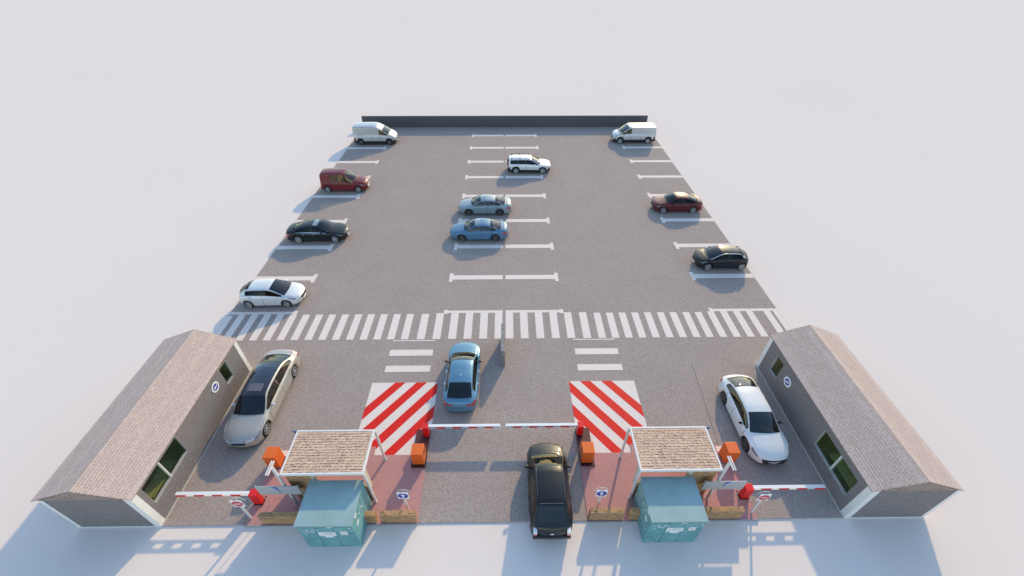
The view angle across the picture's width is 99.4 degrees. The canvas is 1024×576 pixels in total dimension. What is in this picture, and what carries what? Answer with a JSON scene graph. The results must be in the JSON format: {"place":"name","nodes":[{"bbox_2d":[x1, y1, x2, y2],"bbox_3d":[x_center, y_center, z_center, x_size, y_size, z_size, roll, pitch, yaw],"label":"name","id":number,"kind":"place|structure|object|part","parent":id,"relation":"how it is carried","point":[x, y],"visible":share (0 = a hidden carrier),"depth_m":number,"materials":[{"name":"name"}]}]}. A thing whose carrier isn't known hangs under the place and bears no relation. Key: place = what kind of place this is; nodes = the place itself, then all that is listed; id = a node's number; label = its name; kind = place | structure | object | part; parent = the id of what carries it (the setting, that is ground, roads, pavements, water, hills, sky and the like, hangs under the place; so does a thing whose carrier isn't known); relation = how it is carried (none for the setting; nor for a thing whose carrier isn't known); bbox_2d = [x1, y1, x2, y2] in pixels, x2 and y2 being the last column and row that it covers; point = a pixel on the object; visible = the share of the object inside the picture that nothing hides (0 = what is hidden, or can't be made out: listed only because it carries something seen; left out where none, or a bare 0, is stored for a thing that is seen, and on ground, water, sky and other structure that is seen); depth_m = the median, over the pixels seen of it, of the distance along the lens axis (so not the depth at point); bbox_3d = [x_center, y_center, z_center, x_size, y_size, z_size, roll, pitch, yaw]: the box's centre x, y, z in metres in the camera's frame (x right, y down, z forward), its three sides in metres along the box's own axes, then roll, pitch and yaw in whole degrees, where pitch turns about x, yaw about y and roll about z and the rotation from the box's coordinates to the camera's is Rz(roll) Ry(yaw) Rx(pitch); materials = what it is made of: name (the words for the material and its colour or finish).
{"place":"outdoors","nodes":[
{"label":"outdoors","id":0,"kind":"place"},
{"bbox_2d":[245,447,426,524],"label":"pavement","id":1,"kind":"structure","parent":0,"point":[391,476],"depth_m":20.16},
{"bbox_2d":[175,489,266,504],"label":"barrier gate","id":2,"kind":"structure","parent":1,"relation":"on","point":[255,496],"depth_m":19.07,"materials":[{"name":"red metal"}]},
{"bbox_2d":[229,497,252,518],"bbox_3d":[-11.416,9.393,18.461,0.592,1.821,0.134,0,40,-1],"label":"road sign","id":3,"kind":"object","parent":1,"relation":"on","point":[238,503],"visible":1,"depth_m":18.10,"materials":[{"name":"grey metal"}]},
{"bbox_2d":[262,447,284,467],"bbox_3d":[-11.352,8.088,20.702,0.566,0.960,0.580,0,40,-1],"label":"ticket machine","id":4,"kind":"object","parent":1,"relation":"on","point":[276,455],"visible":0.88,"depth_m":20.48,"materials":[{"name":"orange metal"}]},
{"bbox_2d":[257,512,297,523],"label":"brick wall","id":5,"kind":"structure","parent":1,"relation":"on","point":[276,517],"depth_m":18.51,"materials":[{"name":"brown brick"}]},
{"bbox_2d":[255,485,303,504],"bbox_3d":[-9.952,9.047,18.883,1.802,1.820,0.080,0,40,-1],"label":"information board","id":6,"kind":"object","parent":1,"relation":"on","point":[264,490],"visible":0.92,"depth_m":18.48,"materials":[{"name":"grey metal"}]},
{"bbox_2d":[265,429,386,504],"bbox_3d":[-7.958,7.844,19.175,3.730,3.305,2.500,0,40,-1],"label":"canopy","id":7,"kind":"object","parent":1,"relation":"on","point":[311,455],"visible":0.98,"depth_m":18.65,"materials":[{"name":"beige tile"}]},
{"bbox_2d":[364,511,377,522],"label":"brick wall","id":8,"kind":"structure","parent":1,"relation":"on","point":[371,516],"depth_m":18.58,"materials":[{"name":"brown brick"}]},
{"bbox_2d":[379,510,417,522],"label":"brick wall","id":9,"kind":"structure","parent":1,"relation":"on","point":[391,516],"depth_m":18.58,"materials":[{"name":"brown brick"}]},
{"bbox_2d":[396,490,409,509],"bbox_3d":[-4.599,9.191,18.729,0.592,1.821,0.134,0,40,-1],"label":"road sign","id":10,"kind":"object","parent":1,"relation":"on","point":[403,495],"visible":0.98,"depth_m":18.33,"materials":[{"name":"grey metal"}]},
{"bbox_2d":[411,429,430,467],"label":"concrete plinth","id":11,"kind":"structure","parent":1,"relation":"on","point":[420,438],"depth_m":21.82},
{"bbox_2d":[410,443,425,464],"bbox_3d":[-4.467,7.965,20.777,0.566,0.960,0.580,0,40,-1],"label":"ticket machine","id":12,"kind":"object","parent":11,"relation":"on","point":[418,454],"visible":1,"depth_m":20.53,"materials":[{"name":"orange metal"}]},
{"bbox_2d":[422,423,499,437],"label":"barrier gate","id":13,"kind":"structure","parent":11,"relation":"on","point":[426,428],"depth_m":21.68,"materials":[{"name":"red metal"}]},
{"bbox_2d":[0,0,1023,575],"bbox_3d":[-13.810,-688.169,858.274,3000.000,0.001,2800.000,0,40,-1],"label":"ground","id":14,"kind":"structure","parent":0,"point":[850,172],"depth_m":43.14,"materials":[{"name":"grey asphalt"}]},
{"bbox_2d":[244,523,417,526],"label":"kerb","id":15,"kind":"structure","parent":14,"relation":"on","point":[292,525],"depth_m":18.84,"materials":[{"name":"grey concrete"}]},
{"bbox_2d":[293,480,371,546],"bbox_3d":[-7.400,9.499,18.271,2.275,2.090,1.840,0,40,-1],"label":"utility cabinet","id":16,"kind":"object","parent":14,"relation":"on","point":[331,512],"visible":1,"depth_m":17.65,"materials":[{"name":"teal metal"}]},
{"bbox_2d":[163,127,843,525],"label":"parking lot","id":17,"kind":"structure","parent":14,"relation":"on","point":[609,235],"depth_m":29.58,"materials":[{"name":"grey asphalt"}]},
{"bbox_2d":[30,329,251,527],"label":"guard building","id":18,"kind":"structure","parent":17,"relation":"on","point":[133,457],"depth_m":19.60,"materials":[{"name":"beige tile"}]},
{"bbox_2d":[145,436,187,502],"bbox_3d":[-15.261,7.934,19.085,0.122,1.220,2.450,0,40,-1],"label":"window frame","id":19,"kind":"structure","parent":18,"relation":"in","point":[186,450],"depth_m":19.32,"materials":[{"name":"grey metal"}]},
{"bbox_2d":[211,381,218,392],"bbox_3d":[-15.248,5.094,22.310,0.031,0.570,0.570,0,40,-1],"label":"wall sign","id":20,"kind":"object","parent":18,"relation":"attached to","point":[215,387],"visible":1,"depth_m":22.30,"materials":[{"name":"metal"}]},
{"bbox_2d":[220,361,233,383],"bbox_3d":[-15.328,4.527,23.242,0.122,1.200,0.680,0,40,-1],"label":"window frame","id":21,"kind":"structure","parent":18,"relation":"in","point":[225,362],"depth_m":23.54,"materials":[{"name":"grey metal"}]},
{"bbox_2d":[223,349,300,447],"bbox_3d":[-13.383,5.573,23.297,2.230,1.568,5.972,0,40,0],"label":"champagne limousine","id":22,"kind":"object","parent":17,"relation":"on","point":[262,395],"visible":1,"depth_m":22.42,"materials":[{"name":"paint"}]},
{"bbox_2d":[266,381,278,409],"bbox_3d":[-12.590,5.600,22.652,0.181,0.496,1.500,0,40,0],"label":"side window","id":23,"kind":"structure","parent":22,"relation":"in","point":[272,391],"depth_m":22.72,"materials":[{"name":"black glass"}]},
{"bbox_2d":[260,354,289,362],"bbox_3d":[-13.396,3.985,24.489,1.425,0.395,0.938,0,40,0],"label":"rear window","id":24,"kind":"structure","parent":22,"relation":"in","point":[275,358],"depth_m":24.44,"materials":[{"name":"black glass"}]},
{"bbox_2d":[274,359,290,383],"bbox_3d":[-12.605,4.515,23.902,0.176,0.425,1.650,0,40,0],"label":"side window","id":25,"kind":"structure","parent":22,"relation":"in","point":[280,374],"depth_m":23.80,"materials":[{"name":"black glass"}]},
{"bbox_2d":[239,279,306,307],"bbox_3d":[-16.426,0.239,29.765,4.182,1.480,2.050,-1,40,-1],"label":"hatchback","id":26,"kind":"object","parent":17,"relation":"on","point":[264,292],"visible":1,"depth_m":29.24,"materials":[{"name":"paint"}]},
{"bbox_3d":[-18.027,-0.096,29.428,0.733,0.374,0.874,-1,40,-1],"label":"rear window","id":27,"kind":"part","parent":26,"relation":"part of","materials":[{"name":"black glass"}]},
{"bbox_3d":[-17.317,0.346,28.942,1.054,0.345,0.207,-1,40,-1],"label":"side window","id":28,"kind":"part","parent":26,"relation":"part of","materials":[{"name":"black glass"}]},
{"bbox_3d":[-16.081,0.384,28.985,1.265,0.454,0.172,-1,40,-1],"label":"side window","id":29,"kind":"part","parent":26,"relation":"part of","materials":[{"name":"black glass"}]},
{"bbox_2d":[286,219,349,242],"bbox_3d":[-16.048,-4.822,35.864,4.948,1.461,2.150,-1,40,-1],"label":"black sedan","id":30,"kind":"object","parent":17,"relation":"on","point":[314,230],"visible":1,"depth_m":35.33,"materials":[{"name":"paint"}]},
{"bbox_3d":[-17.445,-5.169,35.537,0.908,0.341,1.360,-1,40,-1],"label":"rear window","id":31,"kind":"part","parent":30,"relation":"part of","materials":[{"name":"black glass"}]},
{"bbox_3d":[-16.897,-4.664,35.008,1.179,0.353,0.180,-1,40,-1],"label":"side window","id":32,"kind":"part","parent":30,"relation":"part of","materials":[{"name":"black glass"}]},
{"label":"side window","id":33,"kind":"part","parent":30,"relation":"part of","materials":[{"name":"black glass"}]},
{"bbox_2d":[319,168,369,191],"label":"van","id":34,"kind":"object","parent":17,"relation":"on","point":[338,179],"visible":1,"depth_m":41.94,"materials":[{"name":"paint"}]},
{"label":"side window","id":35,"kind":"part","parent":34,"relation":"part of","materials":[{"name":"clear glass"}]},
{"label":"side window","id":36,"kind":"part","parent":34,"relation":"part of","materials":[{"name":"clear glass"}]},
{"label":"side window","id":37,"kind":"part","parent":34,"relation":"part of","materials":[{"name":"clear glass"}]},
{"bbox_2d":[352,122,398,144],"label":"cargo van","id":38,"kind":"object","parent":17,"relation":"on","point":[370,132],"visible":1,"depth_m":51.02,"materials":[{"name":"paint"}]},
{"bbox_2d":[443,342,481,411],"bbox_3d":[-2.771,4.702,24.449,2.120,1.482,4.742,0,40,0],"label":"blue coupe","id":39,"kind":"object","parent":17,"relation":"on","point":[461,388],"visible":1,"depth_m":23.58,"materials":[{"name":"paint"}]},
{"bbox_2d":[450,218,507,241],"bbox_3d":[-2.720,-4.944,36.071,4.828,1.443,2.110,0,40,0],"label":"blue sedan","id":40,"kind":"object","parent":17,"relation":"on","point":[482,228],"visible":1,"depth_m":35.61,"materials":[{"name":"paint"}]},
{"bbox_2d":[458,194,511,215],"bbox_3d":[-2.432,-7.620,39.287,4.828,1.443,2.110,0,40,0],"label":"pale blue sedan","id":41,"kind":"object","parent":17,"relation":"on","point":[489,204],"visible":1,"depth_m":38.83,"materials":[{"name":"paint"}]},
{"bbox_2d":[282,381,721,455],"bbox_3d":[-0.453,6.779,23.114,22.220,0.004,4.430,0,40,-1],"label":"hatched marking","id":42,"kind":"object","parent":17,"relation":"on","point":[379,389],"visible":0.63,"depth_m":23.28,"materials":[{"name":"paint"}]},
{"bbox_2d":[362,381,643,454],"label":"hatched marking stripes","id":43,"kind":"object","parent":42,"relation":"on","point":[427,417],"visible":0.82,"depth_m":23.21,"materials":[{"name":"red paint"}]},
{"bbox_2d":[162,362,843,525],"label":"kerb","id":44,"kind":"structure","parent":17,"relation":"on","point":[252,368],"depth_m":21.65,"materials":[{"name":"grey concrete"}]},
{"bbox_2d":[501,324,504,365],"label":"divider wall","id":45,"kind":"structure","parent":17,"relation":"on","point":[502,344],"depth_m":25.46,"materials":[{"name":"grey concrete"}]},
{"bbox_2d":[216,311,790,340],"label":"crosswalk","id":46,"kind":"structure","parent":17,"relation":"on","point":[498,323],"depth_m":28.29,"materials":[{"name":"paint"}]},
{"bbox_2d":[230,134,777,314],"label":"parking bay lines","id":47,"kind":"object","parent":17,"relation":"on","point":[451,277],"visible":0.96,"depth_m":35.32,"materials":[{"name":"paint"}]},
{"bbox_2d":[385,339,622,371],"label":"lane markings","id":48,"kind":"object","parent":17,"relation":"on","point":[581,351],"visible":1,"depth_m":26.31,"materials":[{"name":"paint"}]},
{"bbox_2d":[507,153,550,173],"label":"estate car","id":49,"kind":"object","parent":17,"relation":"on","point":[520,162],"visible":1,"depth_m":45.32,"materials":[{"name":"paint"}]},
{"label":"side window","id":50,"kind":"part","parent":49,"relation":"part of","materials":[{"name":"black glass"}]},
{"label":"side window","id":51,"kind":"part","parent":49,"relation":"part of","materials":[{"name":"black glass"}]},
{"bbox_2d":[525,443,572,538],"bbox_3d":[1.641,8.780,19.407,2.130,1.682,4.190,0,40,0],"label":"black suv","id":52,"kind":"object","parent":17,"relation":"on","point":[550,506],"visible":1,"depth_m":18.42,"materials":[{"name":"paint"}]},
{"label":"side window","id":53,"kind":"part","parent":52,"relation":"part of","materials":[{"name":"black glass"}]},
{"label":"side window","id":54,"kind":"part","parent":52,"relation":"part of","materials":[{"name":"black glass"}]},
{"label":"side window","id":55,"kind":"part","parent":52,"relation":"part of","materials":[{"name":"black glass"}]},
{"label":"rear window","id":56,"kind":"part","parent":52,"relation":"part of","materials":[{"name":"black glass"}]},
{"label":"side window","id":57,"kind":"part","parent":52,"relation":"part of","materials":[{"name":"black glass"}]},
{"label":"side window","id":58,"kind":"part","parent":52,"relation":"part of","materials":[{"name":"black glass"}]},
{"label":"side window","id":59,"kind":"part","parent":52,"relation":"part of","materials":[{"name":"black glass"}]},
{"bbox_2d":[611,123,656,143],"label":"cargo van","id":60,"kind":"object","parent":17,"relation":"on","point":[639,132],"visible":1,"depth_m":51.65,"materials":[{"name":"paint"}]},
{"bbox_2d":[650,192,702,212],"bbox_3d":[15.063,-7.906,39.672,4.528,1.469,2.110,0,40,0],"label":"maroon sedan","id":61,"kind":"object","parent":17,"relation":"on","point":[679,201],"visible":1,"depth_m":39.14,"materials":[{"name":"paint"}]},
{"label":"side window","id":62,"kind":"part","parent":61,"relation":"part of","materials":[{"name":"black glass"}]},
{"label":"side window","id":63,"kind":"part","parent":61,"relation":"part of","materials":[{"name":"black glass"}]},
{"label":"rear window","id":64,"kind":"part","parent":61,"relation":"part of","materials":[{"name":"black glass"}]},
{"bbox_2d":[692,245,748,269],"bbox_3d":[15.889,-2.416,33.117,3.925,1.419,2.050,0,40,-1],"label":"black hatchback","id":65,"kind":"object","parent":17,"relation":"on","point":[722,256],"visible":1,"depth_m":32.58,"materials":[{"name":"paint"}]},
{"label":"side window","id":66,"kind":"part","parent":65,"relation":"part of","materials":[{"name":"black glass"}]},
{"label":"side window","id":67,"kind":"part","parent":65,"relation":"part of","materials":[{"name":"black glass"}]},
{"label":"rear window","id":68,"kind":"part","parent":65,"relation":"part of","materials":[{"name":"black glass"}]},
{"bbox_2d":[718,375,788,464],"bbox_3d":[12.415,6.524,22.328,2.170,1.460,4.964,0,40,0],"label":"white sedan","id":69,"kind":"object","parent":17,"relation":"on","point":[755,422],"visible":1,"depth_m":21.62,"materials":[{"name":"paint"}]},
{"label":"side window","id":70,"kind":"part","parent":69,"relation":"part of","materials":[{"name":"black glass"}]},
{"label":"rear window","id":71,"kind":"part","parent":69,"relation":"part of","materials":[{"name":"black glass"}]},
{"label":"side window","id":72,"kind":"part","parent":69,"relation":"part of","materials":[{"name":"black glass"}]},
{"bbox_2d":[756,325,963,517],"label":"guard building","id":73,"kind":"structure","parent":17,"relation":"on","point":[871,454],"depth_m":19.93,"materials":[{"name":"beige tile"}]},
{"bbox_2d":[769,355,782,378],"bbox_3d":[14.614,4.354,23.898,0.122,1.200,0.720,0,40,-1],"label":"window frame","id":74,"kind":"structure","parent":73,"relation":"in","point":[776,358],"depth_m":24.19,"materials":[{"name":"grey metal"}]},
{"bbox_2d":[784,376,790,386],"bbox_3d":[14.562,4.970,22.953,0.031,0.570,0.570,0,40,-1],"label":"wall sign","id":75,"kind":"object","parent":73,"relation":"attached to","point":[787,381],"visible":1,"depth_m":22.92,"materials":[{"name":"metal"}]},
{"bbox_2d":[814,430,857,494],"bbox_3d":[14.682,7.869,19.681,0.122,1.190,2.500,0,40,-1],"label":"window frame","id":76,"kind":"structure","parent":73,"relation":"in","point":[839,459],"depth_m":19.87,"materials":[{"name":"grey metal"}]},
{"bbox_2d":[361,115,647,126],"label":"boundary wall","id":77,"kind":"structure","parent":14,"relation":"on","point":[520,121],"depth_m":55.91,"materials":[{"name":"grey concrete"}]},
{"bbox_2d":[633,476,708,541],"bbox_3d":[6.609,9.411,18.426,2.275,2.090,1.840,0,40,-1],"label":"utility cabinet","id":78,"kind":"object","parent":14,"relation":"on","point":[672,508],"visible":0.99,"depth_m":17.79,"materials":[{"name":"teal metal"}]},
{"bbox_2d":[588,519,758,522],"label":"kerb","id":79,"kind":"structure","parent":14,"relation":"on","point":[709,520],"depth_m":19.01,"materials":[{"name":"grey concrete"}]},
{"bbox_2d":[313,364,718,443],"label":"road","id":80,"kind":"structure","parent":0,"point":[568,365],"depth_m":25.60,"materials":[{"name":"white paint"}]},
{"bbox_2d":[579,443,757,520],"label":"pavement","id":81,"kind":"structure","parent":0,"point":[613,473],"depth_m":20.26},
{"bbox_2d":[575,428,594,465],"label":"concrete plinth","id":82,"kind":"structure","parent":81,"relation":"on","point":[585,437],"depth_m":21.89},
{"bbox_2d":[506,422,583,435],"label":"barrier gate","id":83,"kind":"structure","parent":82,"relation":"on","point":[579,426],"depth_m":21.72,"materials":[{"name":"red metal"}]},
{"bbox_2d":[580,442,594,462],"bbox_3d":[3.607,7.914,20.866,0.566,0.960,0.580,0,40,-1],"label":"ticket machine","id":84,"kind":"object","parent":82,"relation":"on","point":[587,452],"visible":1,"depth_m":20.60,"materials":[{"name":"orange metal"}]},
{"bbox_2d":[594,487,607,507],"bbox_3d":[3.800,9.138,18.822,0.592,1.821,0.134,0,40,-1],"label":"road sign","id":85,"kind":"object","parent":81,"relation":"on","point":[600,493],"visible":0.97,"depth_m":18.43,"materials":[{"name":"grey metal"}]},
{"bbox_2d":[588,508,624,519],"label":"brick wall","id":86,"kind":"structure","parent":81,"relation":"on","point":[606,513],"depth_m":18.69,"materials":[{"name":"brown brick"}]},
{"bbox_2d":[627,507,640,519],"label":"brick wall","id":87,"kind":"structure","parent":81,"relation":"on","point":[633,514],"depth_m":18.70,"materials":[{"name":"brown brick"}]},
{"bbox_2d":[619,426,735,499],"bbox_3d":[7.131,7.749,19.342,3.730,3.305,2.500,0,40,-1],"label":"canopy","id":88,"kind":"object","parent":81,"relation":"on","point":[690,450],"visible":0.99,"depth_m":18.82,"materials":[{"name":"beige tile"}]},
{"bbox_2d":[699,480,746,498],"bbox_3d":[9.146,8.927,19.094,1.802,1.820,0.080,0,40,-1],"label":"information board","id":89,"kind":"object","parent":81,"relation":"on","point":[740,485],"visible":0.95,"depth_m":18.70,"materials":[{"name":"grey metal"}]},
{"bbox_2d":[704,506,744,518],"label":"brick wall","id":90,"kind":"structure","parent":81,"relation":"on","point":[723,512],"depth_m":18.74,"materials":[{"name":"brown brick"}]},
{"bbox_2d":[719,442,740,462],"bbox_3d":[10.493,7.950,20.943,0.566,0.960,0.580,0,40,-1],"label":"ticket machine","id":91,"kind":"object","parent":81,"relation":"on","point":[731,449],"visible":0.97,"depth_m":20.72,"materials":[{"name":"orange metal"}]},
{"bbox_2d":[750,491,771,512],"bbox_3d":[10.623,9.255,18.705,0.592,1.821,0.134,0,40,-1],"label":"road sign","id":92,"kind":"object","parent":81,"relation":"on","point":[761,497],"visible":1,"depth_m":18.32,"materials":[{"name":"grey metal"}]},
{"bbox_2d":[737,483,825,499],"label":"barrier gate","id":93,"kind":"structure","parent":81,"relation":"on","point":[746,491],"depth_m":19.35,"materials":[{"name":"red metal"}]}
]}

